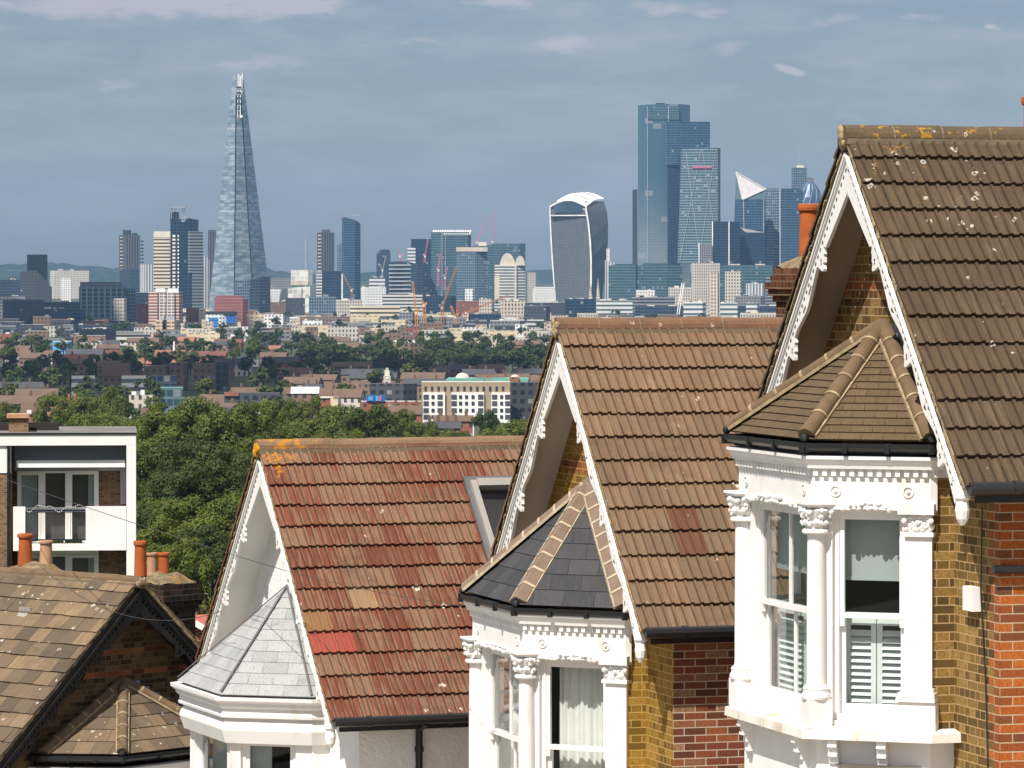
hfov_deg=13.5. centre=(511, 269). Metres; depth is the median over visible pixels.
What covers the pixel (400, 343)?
broadleaf tree
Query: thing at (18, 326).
distant block
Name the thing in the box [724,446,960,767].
bay window
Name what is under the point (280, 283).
office block
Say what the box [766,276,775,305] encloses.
office block
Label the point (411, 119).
sky
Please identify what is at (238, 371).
distant house
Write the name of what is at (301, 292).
white hall
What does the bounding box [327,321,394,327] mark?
office block
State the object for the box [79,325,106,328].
distant block
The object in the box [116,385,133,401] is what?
broadleaf tree
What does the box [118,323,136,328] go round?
distant block
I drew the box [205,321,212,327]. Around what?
distant block
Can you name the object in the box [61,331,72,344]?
distant block
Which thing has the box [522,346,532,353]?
broadleaf tree
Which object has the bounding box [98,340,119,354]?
distant house
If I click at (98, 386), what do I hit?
broadleaf tree
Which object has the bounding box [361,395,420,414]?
mural wall
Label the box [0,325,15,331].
distant block
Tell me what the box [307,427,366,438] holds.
broadleaf tree
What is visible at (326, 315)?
distant block
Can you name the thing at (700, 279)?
office block
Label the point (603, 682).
bay window
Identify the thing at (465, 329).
distant block
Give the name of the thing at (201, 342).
broadleaf tree
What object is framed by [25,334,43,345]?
broadleaf tree
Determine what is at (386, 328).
distant block
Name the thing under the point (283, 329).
distant block
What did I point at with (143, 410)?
house
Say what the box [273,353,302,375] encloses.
distant house
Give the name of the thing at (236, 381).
ground
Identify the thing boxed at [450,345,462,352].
broadleaf tree
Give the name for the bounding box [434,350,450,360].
broadleaf tree
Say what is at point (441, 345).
broadleaf tree
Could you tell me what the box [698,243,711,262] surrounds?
office block
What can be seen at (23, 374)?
broadleaf tree
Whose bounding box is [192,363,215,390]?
school
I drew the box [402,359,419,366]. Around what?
broadleaf tree
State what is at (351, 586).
overhead wire
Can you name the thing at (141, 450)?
broadleaf tree
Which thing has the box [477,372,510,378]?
distant house
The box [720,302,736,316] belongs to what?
flats
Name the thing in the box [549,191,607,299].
bulging skyscraper
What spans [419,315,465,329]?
office block
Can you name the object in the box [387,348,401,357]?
broadleaf tree
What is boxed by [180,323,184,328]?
distant block
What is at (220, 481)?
broadleaf tree
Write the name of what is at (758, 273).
office block
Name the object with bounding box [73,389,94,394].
broadleaf tree
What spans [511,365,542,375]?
distant house
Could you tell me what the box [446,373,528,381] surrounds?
superstore
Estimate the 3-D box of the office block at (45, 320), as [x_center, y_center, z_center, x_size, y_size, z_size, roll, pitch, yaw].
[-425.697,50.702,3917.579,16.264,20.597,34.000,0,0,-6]
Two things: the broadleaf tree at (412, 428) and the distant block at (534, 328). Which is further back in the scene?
the distant block at (534, 328)
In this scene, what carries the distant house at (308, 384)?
on the ground
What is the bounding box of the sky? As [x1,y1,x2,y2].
[0,0,1023,273]
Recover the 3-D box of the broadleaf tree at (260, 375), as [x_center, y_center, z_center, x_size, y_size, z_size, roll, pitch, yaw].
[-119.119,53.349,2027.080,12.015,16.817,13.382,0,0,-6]
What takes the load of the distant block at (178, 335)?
on the ground
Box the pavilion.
[159,387,182,413]
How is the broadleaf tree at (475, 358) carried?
on the ground
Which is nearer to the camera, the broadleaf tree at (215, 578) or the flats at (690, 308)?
the broadleaf tree at (215, 578)
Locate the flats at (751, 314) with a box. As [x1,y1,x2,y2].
[740,312,775,316]
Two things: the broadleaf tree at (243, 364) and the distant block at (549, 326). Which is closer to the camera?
the broadleaf tree at (243, 364)
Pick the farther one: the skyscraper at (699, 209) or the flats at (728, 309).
the skyscraper at (699, 209)
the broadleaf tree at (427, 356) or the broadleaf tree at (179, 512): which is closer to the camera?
the broadleaf tree at (179, 512)
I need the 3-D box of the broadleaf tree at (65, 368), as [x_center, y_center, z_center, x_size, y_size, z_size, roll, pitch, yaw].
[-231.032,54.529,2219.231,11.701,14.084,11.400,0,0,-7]
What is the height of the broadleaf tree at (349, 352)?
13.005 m
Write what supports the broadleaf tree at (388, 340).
on the ground
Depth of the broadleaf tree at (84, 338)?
3142.14 m
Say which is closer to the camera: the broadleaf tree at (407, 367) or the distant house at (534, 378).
the distant house at (534, 378)
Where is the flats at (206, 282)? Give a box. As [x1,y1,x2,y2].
[204,256,208,307]
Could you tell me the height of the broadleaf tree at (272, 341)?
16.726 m
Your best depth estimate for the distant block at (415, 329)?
3781.90 m
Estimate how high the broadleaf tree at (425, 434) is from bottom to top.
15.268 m
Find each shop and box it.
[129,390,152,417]
[224,392,279,410]
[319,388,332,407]
[330,396,337,408]
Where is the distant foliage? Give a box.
[16,306,706,365]
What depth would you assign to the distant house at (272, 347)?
2878.86 m
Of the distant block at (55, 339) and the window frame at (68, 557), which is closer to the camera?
the window frame at (68, 557)
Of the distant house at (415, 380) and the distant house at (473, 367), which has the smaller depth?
the distant house at (415, 380)
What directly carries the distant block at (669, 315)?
on the ground
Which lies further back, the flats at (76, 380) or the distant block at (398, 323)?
the distant block at (398, 323)
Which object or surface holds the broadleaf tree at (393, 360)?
on the ground
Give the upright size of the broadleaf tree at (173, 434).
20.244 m
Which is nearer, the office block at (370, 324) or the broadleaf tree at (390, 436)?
the broadleaf tree at (390, 436)
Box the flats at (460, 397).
[421,381,509,422]
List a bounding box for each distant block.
[0,318,18,320]
[0,321,23,324]
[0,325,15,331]
[2,323,16,327]
[3,328,16,333]
[6,322,21,332]
[20,324,43,337]
[25,331,48,344]
[43,338,64,347]
[44,326,54,336]
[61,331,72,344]
[63,325,73,329]
[73,333,78,342]
[78,335,105,340]
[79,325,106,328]
[81,321,101,324]
[111,321,134,323]
[116,331,143,333]
[116,334,150,347]
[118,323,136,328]
[135,324,151,327]
[163,329,179,333]
[164,334,186,346]
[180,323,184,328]
[180,329,201,333]
[202,325,211,329]
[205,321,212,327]
[212,328,238,336]
[231,326,247,335]
[257,328,269,340]
[263,331,280,345]
[270,328,290,330]
[271,324,291,327]
[281,331,298,346]
[283,317,289,322]
[291,327,301,334]
[302,325,331,335]
[306,326,317,336]
[321,314,333,316]
[327,326,357,340]
[349,323,364,326]
[358,327,369,337]
[359,335,368,343]
[371,333,400,344]
[381,320,405,329]
[381,325,395,331]
[397,327,405,332]
[401,332,413,339]
[406,326,418,338]
[419,323,442,330]
[422,330,446,339]
[432,314,448,316]
[435,333,452,339]
[449,328,461,333]
[452,324,466,327]
[453,334,481,342]
[460,327,479,332]
[466,321,474,326]
[468,330,487,336]
[469,319,477,326]
[476,325,486,329]
[479,320,486,324]
[488,330,516,336]
[489,336,508,346]
[495,325,514,329]
[505,316,514,319]
[515,337,545,345]
[523,331,549,344]
[527,319,543,329]
[529,327,540,330]
[547,323,551,330]
[551,315,565,319]
[577,313,597,316]
[621,313,634,316]
[659,314,679,316]
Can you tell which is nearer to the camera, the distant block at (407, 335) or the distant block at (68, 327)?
the distant block at (407, 335)
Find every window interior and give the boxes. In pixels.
[37,473,93,540]
[37,557,87,571]
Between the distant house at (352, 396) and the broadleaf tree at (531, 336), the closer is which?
the distant house at (352, 396)
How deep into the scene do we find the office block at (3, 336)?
3000.00 m
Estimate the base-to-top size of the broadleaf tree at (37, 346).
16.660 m
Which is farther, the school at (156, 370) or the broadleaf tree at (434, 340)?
the broadleaf tree at (434, 340)
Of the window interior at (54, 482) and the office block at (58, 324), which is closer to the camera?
the window interior at (54, 482)
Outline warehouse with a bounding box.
[79,327,133,339]
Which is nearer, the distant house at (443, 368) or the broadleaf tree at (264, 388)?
the broadleaf tree at (264, 388)
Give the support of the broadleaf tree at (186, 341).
on the ground
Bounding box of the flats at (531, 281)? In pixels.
[527,272,535,301]
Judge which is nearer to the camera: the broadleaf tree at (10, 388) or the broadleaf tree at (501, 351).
the broadleaf tree at (10, 388)
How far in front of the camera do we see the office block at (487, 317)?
4400.00 m
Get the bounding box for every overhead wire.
[0,477,229,553]
[40,566,221,620]
[232,554,460,605]
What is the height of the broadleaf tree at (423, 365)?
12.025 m
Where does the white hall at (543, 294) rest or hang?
on the ground
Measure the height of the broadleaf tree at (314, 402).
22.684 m
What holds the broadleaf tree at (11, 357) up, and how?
on the ground
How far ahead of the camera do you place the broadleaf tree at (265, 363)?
2213.48 m
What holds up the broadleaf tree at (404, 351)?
on the ground
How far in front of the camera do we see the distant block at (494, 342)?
3360.64 m
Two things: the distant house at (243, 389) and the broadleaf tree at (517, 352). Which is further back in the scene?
the broadleaf tree at (517, 352)
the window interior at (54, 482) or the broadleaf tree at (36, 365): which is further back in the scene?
the broadleaf tree at (36, 365)
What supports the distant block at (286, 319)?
on the ground
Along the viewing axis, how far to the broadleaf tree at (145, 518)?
349.14 m
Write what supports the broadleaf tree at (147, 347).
on the ground
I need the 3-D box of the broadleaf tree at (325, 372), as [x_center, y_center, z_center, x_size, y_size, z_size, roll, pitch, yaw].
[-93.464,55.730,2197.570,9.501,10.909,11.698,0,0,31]
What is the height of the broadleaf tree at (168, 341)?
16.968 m
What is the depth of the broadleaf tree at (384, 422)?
778.65 m
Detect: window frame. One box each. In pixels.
[17,471,98,553]
[17,554,98,572]
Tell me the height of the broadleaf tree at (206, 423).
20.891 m
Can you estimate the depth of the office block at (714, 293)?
5001.17 m
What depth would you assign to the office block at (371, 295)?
5701.43 m
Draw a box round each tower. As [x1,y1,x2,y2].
[27,255,46,280]
[113,298,126,320]
[119,230,143,281]
[148,288,182,323]
[153,231,169,291]
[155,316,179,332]
[170,207,202,307]
[208,230,215,300]
[317,230,333,270]
[337,239,341,270]
[342,215,359,299]
[376,250,389,293]
[383,368,389,382]
[407,248,414,262]
[411,239,430,275]
[431,230,470,295]
[456,247,487,300]
[472,242,524,307]
[494,253,524,311]
[589,284,591,298]
[596,282,599,299]
[606,249,608,260]
[712,221,739,264]
[765,189,779,274]
[780,189,802,267]
[791,166,806,188]
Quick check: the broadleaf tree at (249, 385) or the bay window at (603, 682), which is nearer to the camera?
the bay window at (603, 682)
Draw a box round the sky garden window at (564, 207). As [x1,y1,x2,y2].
[554,202,581,212]
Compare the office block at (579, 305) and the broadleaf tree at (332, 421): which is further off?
the office block at (579, 305)
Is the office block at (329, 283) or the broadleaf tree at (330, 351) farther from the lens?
the office block at (329, 283)
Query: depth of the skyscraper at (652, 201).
6700.00 m
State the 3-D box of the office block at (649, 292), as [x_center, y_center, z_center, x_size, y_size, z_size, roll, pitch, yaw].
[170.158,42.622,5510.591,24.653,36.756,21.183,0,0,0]
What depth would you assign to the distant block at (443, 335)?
3450.04 m
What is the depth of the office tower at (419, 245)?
6701.08 m
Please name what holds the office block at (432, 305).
on the ground
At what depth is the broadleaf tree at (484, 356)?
2496.08 m
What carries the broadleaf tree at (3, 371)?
on the ground
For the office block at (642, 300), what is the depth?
5251.77 m
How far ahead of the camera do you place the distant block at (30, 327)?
3806.71 m
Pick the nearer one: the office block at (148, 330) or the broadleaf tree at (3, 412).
the broadleaf tree at (3, 412)
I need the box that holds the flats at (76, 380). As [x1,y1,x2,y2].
[71,375,94,395]
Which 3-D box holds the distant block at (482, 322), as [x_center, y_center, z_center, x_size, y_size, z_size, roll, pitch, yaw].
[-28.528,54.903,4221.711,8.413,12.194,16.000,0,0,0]
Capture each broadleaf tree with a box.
[0,346,15,363]
[0,362,15,372]
[0,382,18,394]
[0,401,20,421]
[1,337,16,347]
[1,367,12,377]
[5,351,19,369]
[5,367,27,381]
[5,372,22,381]
[8,403,20,412]
[12,332,20,340]
[21,359,42,371]
[22,360,36,377]
[24,335,38,346]
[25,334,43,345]
[32,371,47,383]
[32,405,72,425]
[33,340,50,347]
[33,391,103,420]
[34,342,45,352]
[36,354,49,371]
[38,367,64,387]
[50,350,68,364]
[51,363,72,385]
[54,341,70,353]
[56,357,77,371]
[56,386,70,396]
[62,371,80,391]
[62,419,76,425]
[68,412,120,425]
[71,390,99,400]
[72,376,95,394]
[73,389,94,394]
[76,343,93,348]
[77,333,87,344]
[82,353,101,374]
[85,366,96,376]
[85,386,130,425]
[93,410,133,425]
[95,383,101,390]
[101,385,126,400]
[102,351,119,360]
[106,352,123,360]
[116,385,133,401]
[120,349,137,360]
[120,357,143,374]
[121,345,137,356]
[125,402,136,422]
[131,406,148,421]
[132,403,162,438]
[133,376,156,389]
[135,421,164,480]
[136,343,145,354]
[136,352,154,365]
[136,411,184,445]
[136,437,175,497]
[136,474,152,504]
[136,496,169,527]
[136,499,195,530]
[136,514,205,564]
[138,470,207,509]
[139,336,150,344]
[142,340,160,354]
[142,400,228,450]
[142,438,203,478]
[144,395,168,410]
[145,381,163,397]
[146,539,216,614]
[151,354,171,364]
[151,490,241,588]
[157,351,176,361]
[159,335,172,348]
[163,336,178,349]
[168,350,184,355]
[168,458,244,503]
[173,523,229,579]
[174,353,188,361]
[175,345,185,349]
[175,395,260,452]
[180,354,199,374]
[183,338,194,354]
[186,361,194,379]
[189,351,201,362]
[189,438,252,481]
[193,339,212,350]
[193,377,216,393]
[195,499,238,540]
[195,532,230,580]
[198,338,208,350]
[201,354,214,363]
[210,578,217,595]
[211,355,224,358]
[212,465,249,494]
[215,399,278,444]
[216,331,227,338]
[227,338,239,357]
[227,347,242,357]
[230,436,254,466]
[233,327,250,337]
[237,383,256,386]
[238,346,254,359]
[238,356,255,377]
[246,366,270,385]
[248,338,260,359]
[249,409,288,437]
[249,427,285,453]
[252,343,269,356]
[253,330,267,342]
[256,384,272,391]
[258,398,266,412]
[260,356,280,380]
[261,357,272,383]
[264,366,290,390]
[264,397,309,423]
[267,335,278,345]
[267,395,285,410]
[269,328,283,339]
[272,379,298,394]
[274,348,289,353]
[283,340,295,355]
[283,419,317,433]
[285,427,319,438]
[288,361,306,366]
[290,331,306,349]
[292,404,358,437]
[294,350,304,359]
[294,394,337,425]
[300,338,311,344]
[302,350,315,359]
[303,356,324,372]
[306,345,325,353]
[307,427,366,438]
[311,340,323,345]
[315,352,327,364]
[316,348,333,358]
[317,344,327,348]
[317,407,373,430]
[319,332,326,343]
[319,369,340,375]
[320,357,334,369]
[321,336,337,345]
[326,351,349,360]
[328,342,342,355]
[330,352,348,363]
[336,383,355,388]
[338,343,347,349]
[339,403,404,437]
[340,346,358,355]
[348,357,359,361]
[350,354,364,360]
[355,344,370,356]
[358,347,372,359]
[361,335,377,344]
[365,348,382,358]
[365,368,393,382]
[367,344,376,358]
[369,357,385,362]
[371,408,424,436]
[374,328,384,339]
[375,339,387,348]
[377,350,392,360]
[378,434,405,437]
[380,337,393,341]
[382,346,394,351]
[383,353,400,370]
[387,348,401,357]
[394,357,407,372]
[396,338,412,343]
[396,340,407,347]
[399,347,408,368]
[399,417,439,436]
[401,363,421,373]
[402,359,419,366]
[402,429,452,436]
[405,350,419,360]
[411,360,432,371]
[413,349,431,363]
[415,331,422,343]
[416,336,425,345]
[418,340,433,349]
[424,421,457,436]
[428,336,439,347]
[428,347,438,362]
[429,353,437,364]
[432,342,448,349]
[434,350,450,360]
[436,352,451,365]
[437,337,454,347]
[444,355,467,364]
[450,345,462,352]
[456,431,470,436]
[458,343,477,353]
[458,354,478,364]
[461,331,474,339]
[462,332,474,341]
[466,341,479,351]
[466,354,482,365]
[470,409,499,434]
[472,432,514,436]
[476,336,491,348]
[478,341,492,349]
[478,352,489,363]
[478,418,527,435]
[486,355,511,366]
[491,345,505,354]
[492,333,505,342]
[496,339,506,344]
[504,340,515,350]
[504,350,521,368]
[509,354,530,367]
[519,351,534,360]
[519,359,537,367]
[522,339,535,349]
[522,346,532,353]
[525,331,538,339]
[531,358,544,367]
[532,344,546,360]
[538,334,550,345]
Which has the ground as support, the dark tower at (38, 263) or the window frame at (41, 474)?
the dark tower at (38, 263)
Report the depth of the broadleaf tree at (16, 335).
3314.51 m
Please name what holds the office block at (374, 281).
on the ground
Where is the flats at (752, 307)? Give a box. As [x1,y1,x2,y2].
[746,302,758,312]
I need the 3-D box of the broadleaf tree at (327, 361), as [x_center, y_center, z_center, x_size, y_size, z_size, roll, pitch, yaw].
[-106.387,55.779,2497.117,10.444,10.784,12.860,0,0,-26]
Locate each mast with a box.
[305,239,305,286]
[677,283,683,313]
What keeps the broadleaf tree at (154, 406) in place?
on the ground
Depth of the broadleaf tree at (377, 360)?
2472.72 m
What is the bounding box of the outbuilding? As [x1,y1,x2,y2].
[195,614,207,642]
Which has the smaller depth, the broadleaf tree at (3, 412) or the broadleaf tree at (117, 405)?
the broadleaf tree at (3, 412)
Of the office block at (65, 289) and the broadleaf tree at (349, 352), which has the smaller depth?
the broadleaf tree at (349, 352)
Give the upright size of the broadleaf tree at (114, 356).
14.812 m
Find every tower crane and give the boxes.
[342,272,353,297]
[411,281,419,325]
[420,299,426,322]
[423,239,428,262]
[436,254,440,285]
[439,266,456,323]
[443,268,447,289]
[450,306,458,323]
[462,295,508,319]
[474,218,486,245]
[490,212,493,243]
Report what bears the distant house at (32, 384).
on the ground
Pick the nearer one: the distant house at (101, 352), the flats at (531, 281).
the distant house at (101, 352)
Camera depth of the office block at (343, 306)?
4901.07 m
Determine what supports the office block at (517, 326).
on the ground
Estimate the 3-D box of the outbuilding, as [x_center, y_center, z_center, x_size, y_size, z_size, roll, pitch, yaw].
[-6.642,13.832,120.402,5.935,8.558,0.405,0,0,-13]
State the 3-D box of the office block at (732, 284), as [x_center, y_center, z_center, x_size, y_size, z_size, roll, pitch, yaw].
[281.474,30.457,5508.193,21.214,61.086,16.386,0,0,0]
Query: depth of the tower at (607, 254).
6100.00 m
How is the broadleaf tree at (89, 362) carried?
on the ground
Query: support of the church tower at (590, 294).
on the ground
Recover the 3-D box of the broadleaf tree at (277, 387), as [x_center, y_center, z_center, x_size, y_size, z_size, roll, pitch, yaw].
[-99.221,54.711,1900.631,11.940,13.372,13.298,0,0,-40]
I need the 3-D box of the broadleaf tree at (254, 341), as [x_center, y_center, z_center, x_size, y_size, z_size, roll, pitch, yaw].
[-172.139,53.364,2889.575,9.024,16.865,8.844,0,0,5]
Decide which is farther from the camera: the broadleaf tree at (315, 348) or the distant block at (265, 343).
the distant block at (265, 343)
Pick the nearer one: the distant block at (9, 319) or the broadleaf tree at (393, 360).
the broadleaf tree at (393, 360)
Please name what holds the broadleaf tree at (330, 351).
on the ground
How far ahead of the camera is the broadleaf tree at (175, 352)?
2686.66 m
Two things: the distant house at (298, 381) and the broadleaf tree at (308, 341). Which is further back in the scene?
the broadleaf tree at (308, 341)
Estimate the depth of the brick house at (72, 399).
1132.00 m
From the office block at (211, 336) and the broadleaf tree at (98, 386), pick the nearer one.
the broadleaf tree at (98, 386)
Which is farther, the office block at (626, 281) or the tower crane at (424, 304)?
the office block at (626, 281)
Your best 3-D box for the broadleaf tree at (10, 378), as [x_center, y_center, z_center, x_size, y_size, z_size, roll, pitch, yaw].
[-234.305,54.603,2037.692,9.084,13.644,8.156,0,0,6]
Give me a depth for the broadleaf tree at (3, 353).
2598.89 m
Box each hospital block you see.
[79,287,125,320]
[80,282,121,286]
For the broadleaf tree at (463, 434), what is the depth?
820.83 m
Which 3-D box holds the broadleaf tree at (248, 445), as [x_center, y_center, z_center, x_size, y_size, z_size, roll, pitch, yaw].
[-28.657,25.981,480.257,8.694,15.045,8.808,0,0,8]
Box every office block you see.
[0,278,19,295]
[0,295,29,317]
[0,332,11,347]
[2,299,43,323]
[20,270,51,301]
[33,315,50,325]
[35,307,84,324]
[44,301,79,308]
[50,269,88,298]
[51,318,74,335]
[52,340,70,353]
[61,277,70,301]
[75,323,111,332]
[120,269,139,291]
[126,288,135,320]
[134,327,155,337]
[136,292,147,303]
[136,302,147,323]
[186,308,198,322]
[187,331,219,348]
[188,330,211,332]
[199,309,204,328]
[214,295,247,325]
[247,312,263,328]
[249,276,269,312]
[264,313,282,327]
[270,278,291,288]
[270,289,287,301]
[270,300,284,316]
[285,296,304,316]
[300,315,349,324]
[302,319,321,324]
[309,294,335,314]
[316,271,342,299]
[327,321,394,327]
[336,298,361,316]
[346,314,379,321]
[350,305,399,319]
[361,286,385,305]
[369,276,384,286]
[370,326,380,332]
[382,293,421,313]
[389,261,437,311]
[397,342,422,360]
[399,310,414,324]
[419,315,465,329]
[424,295,455,314]
[456,300,478,316]
[469,313,500,327]
[479,297,491,313]
[490,319,524,329]
[500,298,524,319]
[515,324,528,334]
[524,305,549,322]
[525,301,564,314]
[565,298,595,316]
[596,298,631,316]
[605,260,615,299]
[608,263,682,299]
[632,295,674,312]
[635,305,682,316]
[636,289,654,296]
[668,286,691,305]
[691,262,719,314]
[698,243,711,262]
[710,271,718,315]
[720,264,771,302]
[725,270,740,302]
[735,294,764,305]
[737,305,775,316]
[740,228,764,264]
[746,282,765,304]
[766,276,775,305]
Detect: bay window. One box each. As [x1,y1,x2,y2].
[29,753,212,767]
[175,689,328,767]
[460,601,645,767]
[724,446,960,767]
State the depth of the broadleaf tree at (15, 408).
1546.51 m
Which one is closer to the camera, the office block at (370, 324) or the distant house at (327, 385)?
the distant house at (327, 385)
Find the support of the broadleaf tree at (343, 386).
on the ground
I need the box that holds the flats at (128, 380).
[121,375,145,399]
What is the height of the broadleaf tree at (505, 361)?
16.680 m
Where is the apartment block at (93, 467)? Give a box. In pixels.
[0,413,135,575]
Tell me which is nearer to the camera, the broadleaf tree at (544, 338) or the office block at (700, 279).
the broadleaf tree at (544, 338)
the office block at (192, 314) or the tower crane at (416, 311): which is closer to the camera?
the tower crane at (416, 311)
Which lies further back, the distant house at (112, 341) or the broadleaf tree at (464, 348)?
the distant house at (112, 341)
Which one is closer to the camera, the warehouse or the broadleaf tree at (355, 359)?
the broadleaf tree at (355, 359)
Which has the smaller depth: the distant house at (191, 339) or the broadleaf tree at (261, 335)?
the distant house at (191, 339)
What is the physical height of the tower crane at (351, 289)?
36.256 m
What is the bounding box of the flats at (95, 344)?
[80,341,102,348]
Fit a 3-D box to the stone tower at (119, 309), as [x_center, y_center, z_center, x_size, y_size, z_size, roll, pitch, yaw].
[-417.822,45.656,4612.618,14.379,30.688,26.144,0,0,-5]
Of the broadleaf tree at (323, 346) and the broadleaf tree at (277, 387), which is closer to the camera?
the broadleaf tree at (277, 387)
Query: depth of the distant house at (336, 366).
2341.80 m
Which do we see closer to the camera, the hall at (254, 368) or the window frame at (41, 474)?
the window frame at (41, 474)
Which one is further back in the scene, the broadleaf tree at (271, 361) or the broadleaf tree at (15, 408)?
the broadleaf tree at (271, 361)
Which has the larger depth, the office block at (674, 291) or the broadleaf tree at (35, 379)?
the office block at (674, 291)
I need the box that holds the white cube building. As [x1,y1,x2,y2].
[291,270,311,286]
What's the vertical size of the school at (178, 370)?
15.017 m
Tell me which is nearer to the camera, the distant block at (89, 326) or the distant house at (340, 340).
the distant house at (340, 340)
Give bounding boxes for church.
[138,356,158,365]
[155,341,185,362]
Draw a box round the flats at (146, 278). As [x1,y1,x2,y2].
[140,265,152,291]
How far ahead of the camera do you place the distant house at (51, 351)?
2763.23 m
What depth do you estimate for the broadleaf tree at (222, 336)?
3312.13 m
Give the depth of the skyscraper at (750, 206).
6401.76 m
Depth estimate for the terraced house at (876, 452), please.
36.46 m
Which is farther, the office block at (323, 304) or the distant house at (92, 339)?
the office block at (323, 304)
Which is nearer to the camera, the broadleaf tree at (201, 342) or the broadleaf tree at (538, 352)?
the broadleaf tree at (538, 352)
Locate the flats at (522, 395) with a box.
[510,382,536,420]
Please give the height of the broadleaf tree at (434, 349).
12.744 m
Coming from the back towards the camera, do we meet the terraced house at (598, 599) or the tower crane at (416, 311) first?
the tower crane at (416, 311)
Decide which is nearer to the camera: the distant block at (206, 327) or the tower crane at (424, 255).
the distant block at (206, 327)
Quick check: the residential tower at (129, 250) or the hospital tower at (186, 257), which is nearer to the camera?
the hospital tower at (186, 257)
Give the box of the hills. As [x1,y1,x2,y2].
[0,262,690,283]
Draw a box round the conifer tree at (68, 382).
[66,373,69,397]
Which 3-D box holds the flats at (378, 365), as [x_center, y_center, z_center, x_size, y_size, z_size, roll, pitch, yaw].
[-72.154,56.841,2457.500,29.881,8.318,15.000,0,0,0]
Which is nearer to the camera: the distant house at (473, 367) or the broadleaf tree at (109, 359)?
the distant house at (473, 367)
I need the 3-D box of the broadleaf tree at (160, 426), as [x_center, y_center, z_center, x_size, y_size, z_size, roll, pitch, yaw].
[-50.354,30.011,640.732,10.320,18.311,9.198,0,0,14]
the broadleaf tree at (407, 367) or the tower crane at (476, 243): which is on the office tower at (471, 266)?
the tower crane at (476, 243)
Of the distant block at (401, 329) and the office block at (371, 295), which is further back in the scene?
the office block at (371, 295)
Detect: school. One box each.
[144,365,168,378]
[169,362,186,390]
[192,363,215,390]
[215,361,228,389]
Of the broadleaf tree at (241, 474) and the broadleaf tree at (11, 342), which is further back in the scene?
the broadleaf tree at (11, 342)
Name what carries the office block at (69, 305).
on the ground
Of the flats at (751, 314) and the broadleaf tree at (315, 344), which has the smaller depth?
the broadleaf tree at (315, 344)
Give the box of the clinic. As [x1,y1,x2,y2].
[205,311,236,327]
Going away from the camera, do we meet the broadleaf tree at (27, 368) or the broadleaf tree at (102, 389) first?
the broadleaf tree at (102, 389)
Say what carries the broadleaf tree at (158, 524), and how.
on the ground
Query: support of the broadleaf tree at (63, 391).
on the ground
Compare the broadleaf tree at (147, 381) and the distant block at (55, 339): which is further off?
the distant block at (55, 339)
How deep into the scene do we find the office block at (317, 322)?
4201.98 m
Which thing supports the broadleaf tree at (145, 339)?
on the ground
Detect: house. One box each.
[0,378,44,390]
[0,391,42,406]
[0,533,212,767]
[5,347,31,364]
[15,343,32,352]
[15,384,58,395]
[19,349,51,369]
[20,402,38,421]
[43,347,60,363]
[53,351,91,369]
[65,346,104,362]
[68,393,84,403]
[69,356,90,374]
[86,337,101,341]
[96,341,119,359]
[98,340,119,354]
[124,357,142,374]
[127,338,158,350]
[140,408,148,478]
[170,435,523,767]
[177,337,196,351]
[196,348,227,362]
[196,390,231,402]
[203,398,239,406]
[213,340,233,355]
[213,355,233,378]
[214,339,243,350]
[216,402,256,415]
[228,355,252,375]
[230,383,261,391]
[260,349,286,364]
[269,343,281,351]
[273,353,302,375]
[276,364,313,383]
[280,382,304,399]
[283,373,323,387]
[286,397,341,408]
[300,370,339,385]
[305,379,321,387]
[315,336,340,343]
[323,379,359,388]
[329,358,372,380]
[332,384,365,412]
[334,337,350,351]
[340,365,374,382]
[346,343,359,353]
[348,368,400,393]
[389,400,422,421]
[400,368,447,382]
[402,375,445,398]
[424,415,461,433]
[427,363,450,376]
[433,409,473,436]
[435,362,476,368]
[449,360,467,376]
[458,204,818,767]
[460,365,495,376]
[477,360,505,373]
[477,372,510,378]
[494,370,530,379]
[508,340,540,348]
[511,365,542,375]
[530,371,539,383]
[721,96,1023,767]
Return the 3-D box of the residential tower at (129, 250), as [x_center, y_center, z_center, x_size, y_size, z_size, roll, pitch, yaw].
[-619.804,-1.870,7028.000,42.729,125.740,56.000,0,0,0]
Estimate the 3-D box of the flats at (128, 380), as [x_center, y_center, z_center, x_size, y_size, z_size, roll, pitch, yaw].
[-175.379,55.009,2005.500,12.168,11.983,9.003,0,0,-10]
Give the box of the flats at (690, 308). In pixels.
[683,300,705,316]
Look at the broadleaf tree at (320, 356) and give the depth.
2612.40 m
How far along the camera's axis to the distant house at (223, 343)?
3018.34 m
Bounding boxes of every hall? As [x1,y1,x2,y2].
[97,361,132,384]
[102,363,131,387]
[252,360,259,374]
[288,286,309,311]
[291,387,319,420]
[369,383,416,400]
[465,288,472,300]
[533,287,554,301]
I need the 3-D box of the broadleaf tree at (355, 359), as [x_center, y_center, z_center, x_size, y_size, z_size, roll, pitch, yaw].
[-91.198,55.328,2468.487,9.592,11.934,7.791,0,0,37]
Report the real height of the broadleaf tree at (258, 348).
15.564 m
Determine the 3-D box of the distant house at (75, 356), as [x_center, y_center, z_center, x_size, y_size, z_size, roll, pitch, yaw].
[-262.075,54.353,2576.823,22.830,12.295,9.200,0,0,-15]
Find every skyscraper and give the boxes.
[209,73,270,310]
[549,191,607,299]
[632,189,636,263]
[638,103,689,286]
[665,122,709,264]
[678,148,719,263]
[734,172,765,264]
[801,181,821,203]
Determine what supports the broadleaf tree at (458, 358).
on the ground
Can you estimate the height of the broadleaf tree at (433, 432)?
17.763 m
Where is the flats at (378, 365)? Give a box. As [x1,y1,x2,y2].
[372,363,402,375]
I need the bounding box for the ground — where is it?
[0,283,690,595]

